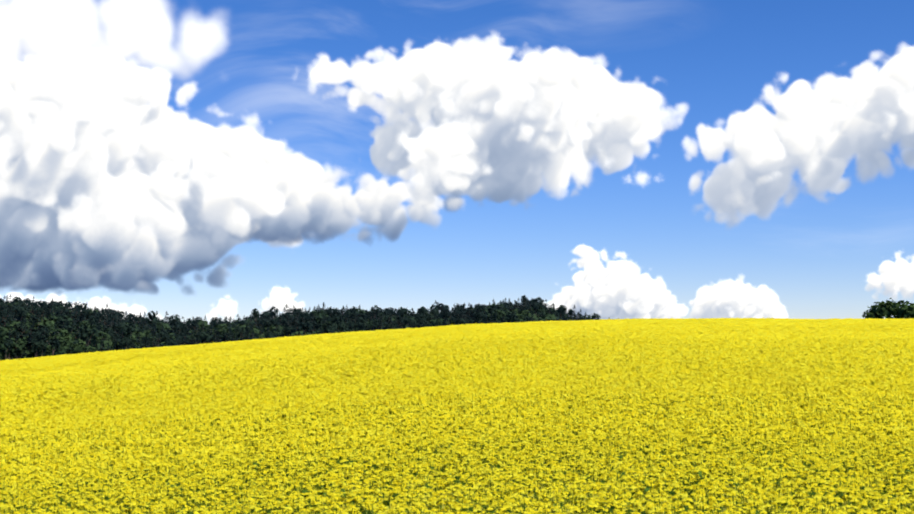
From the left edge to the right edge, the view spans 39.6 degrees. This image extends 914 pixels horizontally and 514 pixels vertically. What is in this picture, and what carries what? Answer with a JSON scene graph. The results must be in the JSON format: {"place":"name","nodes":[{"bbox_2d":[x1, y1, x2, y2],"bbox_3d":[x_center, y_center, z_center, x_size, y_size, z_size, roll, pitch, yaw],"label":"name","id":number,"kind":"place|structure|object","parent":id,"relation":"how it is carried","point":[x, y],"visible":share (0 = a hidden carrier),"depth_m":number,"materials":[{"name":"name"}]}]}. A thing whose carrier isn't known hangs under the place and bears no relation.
{"place":"outdoors","nodes":[
{"label":"outdoors","id":0,"kind":"place"},
{"bbox_2d":[0,0,913,323],"label":"sky","id":1,"kind":"structure","parent":0,"point":[612,159],"materials":[{"name":"blue"}]},
{"bbox_3d":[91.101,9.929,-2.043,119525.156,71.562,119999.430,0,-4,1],"label":"ground","id":2,"kind":"structure","parent":0,"visible":0},
{"bbox_2d":[0,294,913,359],"bbox_3d":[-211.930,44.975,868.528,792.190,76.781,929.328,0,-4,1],"label":"forest","id":3,"kind":"object","parent":2,"relation":"on","point":[30,328],"visible":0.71,"depth_m":918.59,"materials":[{"name":"green plant"}]},
{"bbox_2d":[0,318,913,513],"bbox_3d":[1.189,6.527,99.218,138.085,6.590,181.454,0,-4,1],"label":"rapeseed crop","id":4,"kind":"object","parent":2,"relation":"on","point":[631,359],"visible":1,"depth_m":18.61,"materials":[{"name":"yellow plant"}]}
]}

